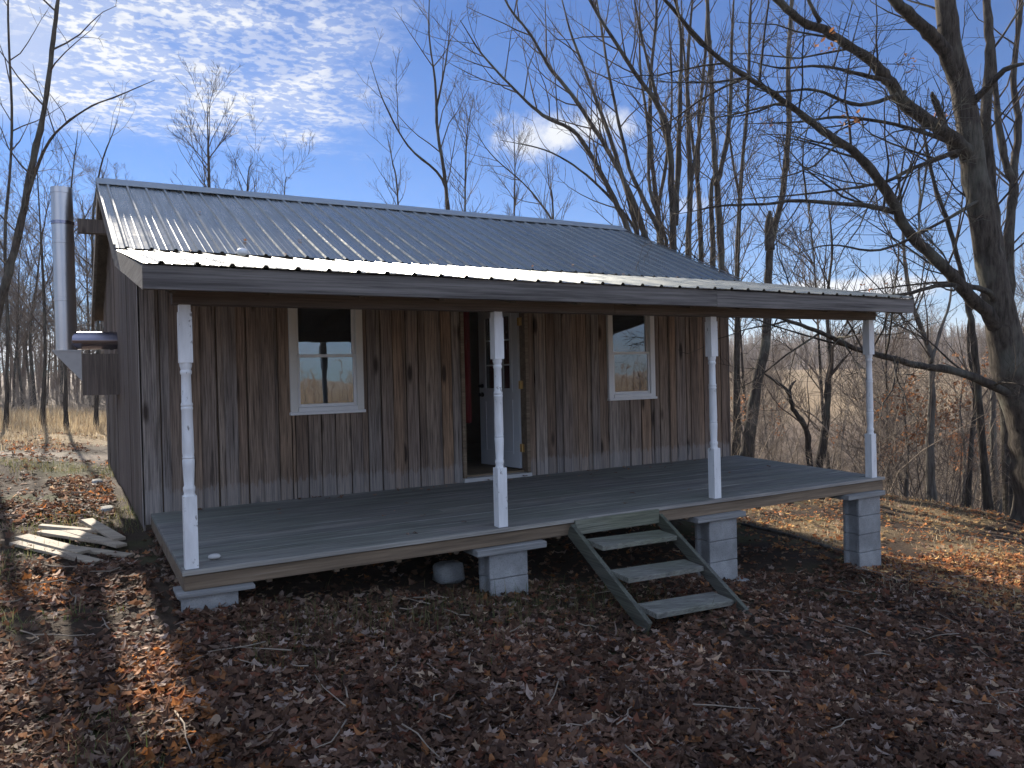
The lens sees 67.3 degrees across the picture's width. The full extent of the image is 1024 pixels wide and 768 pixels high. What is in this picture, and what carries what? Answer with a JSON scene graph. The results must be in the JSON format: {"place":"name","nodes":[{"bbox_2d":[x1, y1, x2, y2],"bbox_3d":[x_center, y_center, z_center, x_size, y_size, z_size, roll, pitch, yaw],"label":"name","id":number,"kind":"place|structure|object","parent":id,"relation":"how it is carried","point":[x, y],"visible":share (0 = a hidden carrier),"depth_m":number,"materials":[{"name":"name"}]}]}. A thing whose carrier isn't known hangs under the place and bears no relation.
{"place":"outdoors","nodes":[
{"label":"outdoors","id":0,"kind":"place"},
{"bbox_2d":[208,554,220,559],"bbox_3d":[-2.035,1.180,5.263,0.087,0.039,0.064,-2,1,-29],"label":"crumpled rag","id":1,"kind":"object","parent":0,"point":[213,556],"visible":1,"depth_m":5.24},
{"bbox_2d":[237,248,247,255],"bbox_3d":[-2.535,-1.243,7.234,0.101,0.075,0.094,-2,1,-29],"label":"pale lump","id":2,"kind":"object","parent":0,"point":[242,251],"visible":1,"depth_m":7.20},
{"bbox_2d":[0,337,1023,767],"bbox_3d":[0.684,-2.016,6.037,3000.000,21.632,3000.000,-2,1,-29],"label":"ground","id":3,"kind":"structure","parent":0,"point":[134,541],"depth_m":7.13,"materials":[{"name":"soil"}]},
{"bbox_2d":[0,130,16,320],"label":"woodland tree","id":4,"kind":"object","parent":3,"relation":"on","point":[2,211],"visible":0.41,"depth_m":37.42,"materials":[{"name":"brown plant"}]},
{"bbox_2d":[0,180,20,336],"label":"woodland tree","id":5,"kind":"object","parent":3,"relation":"on","point":[2,234],"visible":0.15,"depth_m":53.84,"materials":[{"name":"brown plant"}]},
{"bbox_2d":[0,270,28,352],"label":"woodland tree","id":6,"kind":"object","parent":3,"relation":"on","point":[10,315],"visible":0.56,"depth_m":30.78,"materials":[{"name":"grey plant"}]},
{"bbox_2d":[4,263,40,375],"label":"woodland tree","id":7,"kind":"object","parent":3,"relation":"on","point":[21,323],"visible":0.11,"depth_m":55.21,"materials":[{"name":"brown plant"}]},
{"bbox_2d":[0,194,53,409],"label":"woodland tree","id":8,"kind":"object","parent":3,"relation":"on","point":[16,341],"visible":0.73,"depth_m":31.13,"materials":[{"name":"brown plant"}]},
{"bbox_2d":[0,223,53,405],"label":"woodland tree","id":9,"kind":"object","parent":3,"relation":"on","point":[26,344],"visible":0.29,"depth_m":42.14,"materials":[{"name":"brown plant"}]},
{"bbox_2d":[0,217,53,406],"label":"woodland tree","id":10,"kind":"object","parent":3,"relation":"on","point":[14,370],"visible":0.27,"depth_m":41.88,"materials":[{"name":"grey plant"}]},
{"bbox_2d":[1,242,53,376],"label":"woodland tree","id":11,"kind":"object","parent":3,"relation":"on","point":[24,295],"visible":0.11,"depth_m":58.14,"materials":[{"name":"brown plant"}]},
{"bbox_2d":[0,0,67,427],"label":"bare tree","id":12,"kind":"object","parent":3,"relation":"on","point":[7,391],"visible":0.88,"depth_m":18.98,"materials":[{"name":"brown plant"}]},
{"bbox_2d":[2,129,75,424],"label":"bare tree","id":13,"kind":"object","parent":3,"relation":"on","point":[43,394],"visible":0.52,"depth_m":19.98,"materials":[{"name":"brown plant"}]},
{"bbox_2d":[0,132,96,407],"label":"woodland tree","id":14,"kind":"object","parent":3,"relation":"on","point":[37,279],"visible":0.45,"depth_m":33.77,"materials":[{"name":"brown plant"}]},
{"bbox_2d":[16,259,80,369],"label":"woodland tree","id":15,"kind":"object","parent":3,"relation":"on","point":[48,301],"visible":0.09,"depth_m":51.19,"materials":[{"name":"brown plant"}]},
{"bbox_2d":[7,195,90,403],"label":"woodland tree","id":16,"kind":"object","parent":3,"relation":"on","point":[50,332],"visible":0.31,"depth_m":40.84,"materials":[{"name":"brown plant"}]},
{"bbox_2d":[15,268,82,404],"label":"woodland tree","id":17,"kind":"object","parent":3,"relation":"on","point":[49,352],"visible":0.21,"depth_m":43.21,"materials":[{"name":"brown plant"}]},
{"bbox_2d":[0,265,104,403],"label":"distant woods","id":18,"kind":"object","parent":3,"relation":"on","point":[36,370],"visible":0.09,"depth_m":53.78,"materials":[{"name":"plant"}]},
{"bbox_2d":[0,356,105,412],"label":"wood edge brush","id":19,"kind":"object","parent":3,"relation":"on","point":[26,399],"visible":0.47,"depth_m":30.83,"materials":[{"name":"plant"}]},
{"bbox_2d":[9,540,102,564],"bbox_3d":[-3.619,1.334,6.093,0.931,0.120,0.100,-1,1,22],"label":"scrap plank","id":20,"kind":"object","parent":3,"relation":"on","point":[43,549],"visible":0.81,"depth_m":6.07,"materials":[{"name":"wood"}]},
{"bbox_2d":[15,534,90,553],"bbox_3d":[-3.742,1.303,6.257,0.744,0.102,0.120,-1,1,24],"label":"scrap plank","id":21,"kind":"object","parent":20,"relation":"on","point":[63,546],"visible":0.99,"depth_m":6.23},
{"bbox_2d":[20,92,95,427],"bbox_3d":[-10.914,-2.767,18.986,1.901,8.270,1.682,-1,1,44],"label":"bare tree","id":22,"kind":"object","parent":3,"relation":"on","point":[65,404],"visible":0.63,"depth_m":18.97,"materials":[{"name":"brown plant"}]},
{"bbox_2d":[37,169,95,405],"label":"woodland tree","id":23,"kind":"object","parent":3,"relation":"on","point":[88,303],"visible":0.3,"depth_m":44.62,"materials":[{"name":"brown plant"}]},
{"bbox_2d":[0,0,153,324],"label":"bare tree","id":24,"kind":"object","parent":3,"relation":"on","point":[30,177],"visible":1,"depth_m":14.72,"materials":[{"name":"brown plant"}]},
{"bbox_2d":[29,79,139,428],"bbox_3d":[-11.131,-3.322,19.946,2.530,9.556,2.247,-1,1,1],"label":"bare tree","id":25,"kind":"object","parent":3,"relation":"on","point":[96,408],"visible":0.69,"depth_m":19.98,"materials":[{"name":"brown plant"}]},
{"bbox_2d":[75,257,95,397],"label":"woodland tree","id":26,"kind":"object","parent":3,"relation":"on","point":[85,298],"visible":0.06,"depth_m":58.15,"materials":[{"name":"brown plant"}]},
{"bbox_2d":[75,245,95,351],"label":"woodland tree","id":27,"kind":"object","parent":3,"relation":"on","point":[83,265],"visible":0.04,"depth_m":43.80,"materials":[{"name":"brown plant"}]},
{"bbox_2d":[75,260,103,407],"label":"woodland tree","id":28,"kind":"object","parent":3,"relation":"on","point":[89,326],"visible":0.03,"depth_m":42.12,"materials":[{"name":"brown plant"}]},
{"bbox_2d":[75,246,104,355],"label":"woodland tree","id":29,"kind":"object","parent":3,"relation":"on","point":[101,326],"visible":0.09,"depth_m":41.30,"materials":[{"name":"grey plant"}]},
{"bbox_2d":[57,529,126,547],"bbox_3d":[-3.601,1.299,6.544,0.864,0.106,0.100,-1,1,28],"label":"scrap plank","id":30,"kind":"object","parent":3,"relation":"on","point":[105,541],"visible":0.76,"depth_m":6.46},
{"bbox_2d":[36,529,102,544],"bbox_3d":[-3.702,1.298,6.536,0.685,0.104,0.130,-1,1,11],"label":"scrap plank","id":31,"kind":"object","parent":30,"relation":"on","point":[54,533],"visible":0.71,"depth_m":6.51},
{"bbox_2d":[81,518,125,540],"bbox_3d":[-3.591,1.273,6.745,0.834,0.090,0.100,-1,1,44],"label":"scrap plank","id":32,"kind":"object","parent":30,"relation":"on","point":[104,530],"visible":1,"depth_m":6.69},
{"bbox_2d":[38,524,99,533],"bbox_3d":[-3.833,1.268,6.730,0.552,0.108,0.080,-1,1,-9],"label":"scrap plank","id":33,"kind":"object","parent":32,"relation":"on","point":[56,527],"visible":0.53,"depth_m":6.70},
{"bbox_2d":[66,153,134,331],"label":"woodland tree","id":34,"kind":"object","parent":3,"relation":"on","point":[90,177],"visible":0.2,"depth_m":43.32,"materials":[{"name":"brown plant"}]},
{"bbox_2d":[80,546,133,557],"bbox_3d":[-3.372,1.361,6.250,0.612,0.080,0.090,-1,1,12],"label":"scrap plank","id":35,"kind":"object","parent":3,"relation":"on","point":[118,554],"visible":0.45,"depth_m":6.21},
{"bbox_2d":[165,54,248,190],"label":"bare tree","id":36,"kind":"object","parent":3,"relation":"on","point":[208,171],"visible":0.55,"depth_m":23.86,"materials":[{"name":"brown plant"}]},
{"bbox_2d":[173,582,254,612],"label":"block pier","id":37,"kind":"structure","parent":3,"relation":"on","point":[213,597],"depth_m":5.01,"materials":[{"name":"concrete"}]},
{"bbox_2d":[210,93,272,191],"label":"bare tree","id":38,"kind":"object","parent":3,"relation":"on","point":[248,176],"visible":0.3,"depth_m":24.64,"materials":[{"name":"brown plant"}]},
{"bbox_2d":[245,133,317,194],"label":"bare tree","id":39,"kind":"object","parent":3,"relation":"on","point":[282,186],"visible":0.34,"depth_m":25.13,"materials":[{"name":"brown plant"}]},
{"bbox_2d":[357,78,418,204],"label":"bare tree","id":40,"kind":"object","parent":3,"relation":"on","point":[395,179],"visible":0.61,"depth_m":28.93,"materials":[{"name":"brown plant"}]},
{"bbox_2d":[354,0,472,209],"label":"bare tree","id":41,"kind":"object","parent":3,"relation":"on","point":[444,180],"visible":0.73,"depth_m":18.95,"materials":[{"name":"brown plant"}]},
{"bbox_2d":[432,560,464,583],"bbox_3d":[-0.530,1.565,6.407,0.256,0.192,0.186,-2,1,-29],"label":"concrete rubble","id":42,"kind":"object","parent":3,"relation":"on","point":[449,572],"visible":1,"depth_m":6.34,"materials":[{"name":"stone"}]},
{"bbox_2d":[433,52,505,213],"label":"bare tree","id":43,"kind":"object","parent":3,"relation":"on","point":[465,179],"visible":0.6,"depth_m":28.86,"materials":[{"name":"brown plant"}]},
{"bbox_2d":[50,177,914,590],"bbox_3d":[-1.016,-0.464,9.889,8.465,4.165,8.150,-2,1,-29],"label":"cabin","id":44,"kind":"object","parent":3,"relation":"on","point":[366,359],"visible":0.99,"depth_m":8.11,"materials":[{"name":"wood"}]},
{"bbox_2d":[288,308,365,415],"bbox_3d":[-1.931,-0.294,7.997,0.789,1.205,0.117,-2,1,-29],"label":"window","id":45,"kind":"structure","parent":44,"relation":"in","point":[296,408],"depth_m":7.97,"materials":[{"name":"white wood"}]},
{"bbox_2d":[478,312,524,467],"bbox_3d":[-0.134,0.035,9.531,0.115,1.965,0.847,-2,1,-43],"label":"door","id":46,"kind":"structure","parent":44,"relation":"in","point":[510,371],"depth_m":9.46,"materials":[{"name":"white wood"}]},
{"bbox_2d":[606,315,656,400],"bbox_3d":[1.532,-0.400,9.948,0.772,1.205,0.117,-2,1,-29],"label":"window","id":47,"kind":"structure","parent":44,"relation":"in","point":[630,340],"depth_m":9.96,"materials":[{"name":"clear glass"}]},
{"bbox_2d":[463,539,546,595],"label":"block pier","id":48,"kind":"structure","parent":3,"relation":"on","point":[498,564],"depth_m":6.10,"materials":[{"name":"grey concrete"}]},
{"bbox_2d":[442,89,575,219],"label":"bare tree","id":49,"kind":"object","parent":3,"relation":"on","point":[539,203],"visible":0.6,"depth_m":28.02,"materials":[{"name":"brown plant"}]},
{"bbox_2d":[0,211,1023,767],"bbox_3d":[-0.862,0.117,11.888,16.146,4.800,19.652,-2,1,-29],"label":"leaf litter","id":50,"kind":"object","parent":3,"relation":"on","point":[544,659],"visible":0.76,"depth_m":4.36,"materials":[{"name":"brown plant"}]},
{"bbox_2d":[0,453,1023,767],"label":"fallen twigs","id":51,"kind":"object","parent":3,"relation":"on","point":[510,631],"visible":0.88,"depth_m":4.76,"materials":[{"name":"wood"}]},
{"bbox_2d":[483,77,541,216],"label":"bare tree","id":52,"kind":"object","parent":3,"relation":"on","point":[514,169],"visible":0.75,"depth_m":28.76,"materials":[{"name":"brown plant"}]},
{"bbox_2d":[519,145,562,218],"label":"bare tree","id":53,"kind":"object","parent":3,"relation":"on","point":[551,194],"visible":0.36,"depth_m":25.94,"materials":[{"name":"brown plant"}]},
{"bbox_2d":[392,0,715,254],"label":"bare tree","id":54,"kind":"object","parent":3,"relation":"on","point":[634,210],"visible":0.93,"depth_m":17.22,"materials":[{"name":"brown plant"}]},
{"bbox_2d":[548,0,732,252],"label":"bare tree","id":55,"kind":"object","parent":3,"relation":"on","point":[674,202],"visible":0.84,"depth_m":17.34,"materials":[{"name":"brown plant"}]},
{"bbox_2d":[610,0,697,244],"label":"bare tree","id":56,"kind":"object","parent":3,"relation":"on","point":[652,167],"visible":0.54,"depth_m":18.97,"materials":[{"name":"brown plant"}]},
{"bbox_2d":[567,509,755,632],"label":"porch steps","id":57,"kind":"structure","parent":3,"relation":"on","point":[669,607],"depth_m":6.18,"materials":[{"name":"grey wood"}]},
{"bbox_2d":[661,0,726,263],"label":"bare tree","id":58,"kind":"object","parent":3,"relation":"on","point":[699,224],"visible":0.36,"depth_m":19.95,"materials":[{"name":"brown plant"}]},
{"bbox_2d":[647,0,766,263],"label":"bare tree","id":59,"kind":"object","parent":3,"relation":"on","point":[690,180],"visible":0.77,"depth_m":18.09,"materials":[{"name":"brown plant"}]},
{"bbox_2d":[679,510,749,580],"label":"block pier","id":60,"kind":"structure","parent":3,"relation":"on","point":[716,542],"depth_m":7.24,"materials":[{"name":"grey concrete"}]},
{"bbox_2d":[663,0,774,273],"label":"bare tree","id":61,"kind":"object","parent":3,"relation":"on","point":[718,210],"visible":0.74,"depth_m":18.60,"materials":[{"name":"brown plant"}]},
{"bbox_2d":[702,158,771,281],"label":"bare tree","id":62,"kind":"object","parent":3,"relation":"on","point":[711,218],"visible":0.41,"depth_m":19.45,"materials":[{"name":"brown plant"}]},
{"bbox_2d":[684,198,792,425],"bbox_3d":[7.148,-1.177,24.285,3.190,9.872,2.921,-1,1,1],"label":"woodland tree","id":63,"kind":"object","parent":3,"relation":"on","point":[742,370],"visible":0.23,"depth_m":24.22,"materials":[{"name":"brown plant"}]},
{"bbox_2d":[696,0,783,454],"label":"bare tree","id":64,"kind":"object","parent":3,"relation":"on","point":[737,222],"visible":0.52,"depth_m":20.94,"materials":[{"name":"brown plant"}]},
{"bbox_2d":[729,341,754,405],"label":"woodland tree","id":65,"kind":"object","parent":3,"relation":"on","point":[744,364],"visible":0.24,"depth_m":53.65,"materials":[{"name":"brown plant"}]},
{"bbox_2d":[711,60,785,455],"bbox_3d":[6.074,-2.778,20.419,3.132,11.054,1.736,-1,1,39],"label":"bare tree","id":66,"kind":"object","parent":3,"relation":"on","point":[733,451],"visible":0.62,"depth_m":19.98,"materials":[{"name":"brown plant"}]},
{"bbox_2d":[730,394,784,435],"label":"beech sapling","id":67,"kind":"object","parent":3,"relation":"on","point":[743,395],"visible":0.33,"depth_m":21.99,"materials":[{"name":"brown plant"}]},
{"bbox_2d":[730,318,795,458],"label":"woodland tree","id":68,"kind":"object","parent":3,"relation":"on","point":[758,345],"visible":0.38,"depth_m":36.23,"materials":[{"name":"brown plant"}]},
{"bbox_2d":[741,363,793,456],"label":"woodland tree","id":69,"kind":"object","parent":3,"relation":"on","point":[749,380],"visible":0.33,"depth_m":35.79,"materials":[{"name":"brown plant"}]},
{"bbox_2d":[758,397,787,449],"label":"woodland tree","id":70,"kind":"object","parent":3,"relation":"on","point":[769,423],"visible":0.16,"depth_m":41.82,"materials":[{"name":"brown plant"}]},
{"bbox_2d":[742,333,812,466],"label":"bare tree","id":71,"kind":"object","parent":3,"relation":"on","point":[805,426],"visible":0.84,"depth_m":15.34,"materials":[{"name":"brown plant"}]},
{"bbox_2d":[728,0,834,457],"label":"bare tree","id":72,"kind":"object","parent":3,"relation":"on","point":[755,396],"visible":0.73,"depth_m":19.04,"materials":[{"name":"brown plant"}]},
{"bbox_2d":[752,331,812,457],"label":"woodland tree","id":73,"kind":"object","parent":3,"relation":"on","point":[786,407],"visible":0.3,"depth_m":41.15,"materials":[{"name":"brown plant"}]},
{"bbox_2d":[741,522,843,551],"bbox_3d":[3.570,1.960,9.826,0.048,0.088,1.843,-2,1,-24],"label":"fallen pole","id":74,"kind":"object","parent":3,"relation":"on","point":[782,533],"visible":0.79,"depth_m":9.87,"materials":[{"name":"brown wood"}]},
{"bbox_2d":[747,162,876,468],"bbox_3d":[7.996,-1.320,20.295,3.014,9.328,2.760,-1,1,-1],"label":"woodland tree","id":75,"kind":"object","parent":3,"relation":"on","point":[814,282],"visible":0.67,"depth_m":20.26,"materials":[{"name":"brown plant"}]},
{"bbox_2d":[601,0,1023,522],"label":"maple tree","id":76,"kind":"object","parent":3,"relation":"on","point":[968,142],"visible":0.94,"depth_m":11.17,"materials":[{"name":"brown plant"}]},
{"bbox_2d":[800,156,899,467],"bbox_3d":[6.930,-1.446,15.863,1.954,7.261,2.028,-1,1,-3],"label":"bare tree","id":77,"kind":"object","parent":3,"relation":"on","point":[823,442],"visible":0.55,"depth_m":16.02,"materials":[{"name":"brown plant"}]},
{"bbox_2d":[815,321,884,461],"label":"woodland tree","id":78,"kind":"object","parent":3,"relation":"on","point":[849,388],"visible":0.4,"depth_m":28.32,"materials":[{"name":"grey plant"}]},
{"bbox_2d":[828,490,884,568],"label":"block pier","id":79,"kind":"structure","parent":3,"relation":"on","point":[861,530],"depth_m":8.29,"materials":[{"name":"grey concrete"}]},
{"bbox_2d":[831,424,909,468],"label":"beech sapling","id":80,"kind":"object","parent":3,"relation":"on","point":[880,445],"visible":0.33,"depth_m":18.00,"materials":[{"name":"brown plant"}]},
{"bbox_2d":[859,329,888,394],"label":"woodland tree","id":81,"kind":"object","parent":3,"relation":"on","point":[875,362],"visible":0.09,"depth_m":62.61,"materials":[{"name":"brown plant"}]},
{"bbox_2d":[729,321,1023,370],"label":"hillside woods","id":82,"kind":"object","parent":3,"relation":"on","point":[977,325],"visible":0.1,"depth_m":202.82,"materials":[{"name":"plant"}]},
{"bbox_2d":[730,283,1023,515],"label":"bank brush","id":83,"kind":"object","parent":3,"relation":"on","point":[860,468],"visible":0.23,"depth_m":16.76,"materials":[{"name":"plant"}]},
{"bbox_2d":[840,280,933,491],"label":"woodland tree","id":84,"kind":"object","parent":3,"relation":"on","point":[913,425],"visible":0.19,"depth_m":23.77,"materials":[{"name":"brown plant"}]},
{"bbox_2d":[854,343,919,478],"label":"woodland tree","id":85,"kind":"object","parent":3,"relation":"on","point":[881,390],"visible":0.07,"depth_m":30.22,"materials":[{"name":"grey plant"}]},
{"bbox_2d":[845,247,930,489],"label":"woodland tree","id":86,"kind":"object","parent":3,"relation":"on","point":[897,336],"visible":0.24,"depth_m":20.39,"materials":[{"name":"brown plant"}]},
{"bbox_2d":[878,331,927,476],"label":"woodland tree","id":87,"kind":"object","parent":3,"relation":"on","point":[902,377],"visible":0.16,"depth_m":25.91,"materials":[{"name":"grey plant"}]},
{"bbox_2d":[813,100,1008,501],"bbox_3d":[7.322,-1.624,14.259,2.930,7.802,2.677,-1,1,10],"label":"bare tree","id":88,"kind":"object","parent":3,"relation":"on","point":[931,492],"visible":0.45,"depth_m":13.99,"materials":[{"name":"brown plant"}]},
{"bbox_2d":[865,351,972,496],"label":"beech sapling","id":89,"kind":"object","parent":3,"relation":"on","point":[911,434],"visible":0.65,"depth_m":15.05,"materials":[{"name":"brown plant"}]},
{"bbox_2d":[908,304,951,401],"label":"woodland tree","id":90,"kind":"object","parent":3,"relation":"on","point":[932,306],"visible":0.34,"depth_m":56.84,"materials":[{"name":"brown plant"}]},
{"bbox_2d":[851,45,1010,512],"bbox_3d":[7.117,-1.646,13.468,2.302,8.246,1.987,-1,1,-8],"label":"bare tree","id":91,"kind":"object","parent":3,"relation":"on","point":[986,488],"visible":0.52,"depth_m":13.26,"materials":[{"name":"brown plant"}]},
{"bbox_2d":[904,297,961,436],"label":"woodland tree","id":92,"kind":"object","parent":3,"relation":"on","point":[932,331],"visible":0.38,"depth_m":54.76,"materials":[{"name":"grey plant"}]},
{"bbox_2d":[901,347,1000,506],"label":"beech sapling","id":93,"kind":"object","parent":3,"relation":"on","point":[960,439],"visible":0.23,"depth_m":17.64,"materials":[{"name":"brown plant"}]},
{"bbox_2d":[915,323,997,502],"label":"woodland tree","id":94,"kind":"object","parent":3,"relation":"on","point":[963,338],"visible":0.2,"depth_m":24.08,"materials":[{"name":"brown plant"}]},
{"bbox_2d":[943,346,983,441],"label":"woodland tree","id":95,"kind":"object","parent":3,"relation":"on","point":[963,393],"visible":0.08,"depth_m":48.67,"materials":[{"name":"brown plant"}]},
{"bbox_2d":[931,242,998,507],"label":"bare tree","id":96,"kind":"object","parent":3,"relation":"on","point":[967,501],"visible":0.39,"depth_m":14.97,"materials":[{"name":"brown plant"}]},
{"bbox_2d":[947,351,998,458],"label":"woodland tree","id":97,"kind":"object","parent":3,"relation":"on","point":[983,397],"visible":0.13,"depth_m":42.55,"materials":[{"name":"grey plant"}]},
{"bbox_2d":[925,0,1023,515],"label":"bare tree","id":98,"kind":"object","parent":3,"relation":"on","point":[1011,165],"visible":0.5,"depth_m":14.96,"materials":[{"name":"brown plant"}]},
{"bbox_2d":[926,120,1023,513],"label":"bare tree","id":99,"kind":"object","parent":3,"relation":"on","point":[993,435],"visible":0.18,"depth_m":15.95,"materials":[{"name":"brown plant"}]},
{"bbox_2d":[963,331,999,453],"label":"woodland tree","id":100,"kind":"object","parent":3,"relation":"on","point":[984,388],"visible":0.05,"depth_m":42.57,"materials":[{"name":"brown plant"}]},
{"bbox_2d":[978,321,989,397],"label":"woodland tree","id":101,"kind":"object","parent":3,"relation":"on","point":[983,340],"visible":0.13,"depth_m":57.37,"materials":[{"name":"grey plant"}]},
{"bbox_2d":[964,259,1023,460],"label":"woodland tree","id":102,"kind":"object","parent":3,"relation":"on","point":[1020,320],"visible":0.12,"depth_m":22.56,"materials":[{"name":"brown plant"}]},
{"bbox_2d":[978,217,1023,498],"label":"woodland tree","id":103,"kind":"object","parent":3,"relation":"on","point":[1020,315],"visible":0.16,"depth_m":19.66,"materials":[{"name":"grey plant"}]},
{"bbox_2d":[0,403,1023,767],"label":"grass","id":104,"kind":"structure","parent":0,"point":[28,421],"depth_m":7.58,"materials":[{"name":"plant"}]},
{"bbox_2d":[0,0,1023,372],"label":"sky","id":105,"kind":"structure","parent":0,"point":[298,59],"materials":[{"name":"blue"}]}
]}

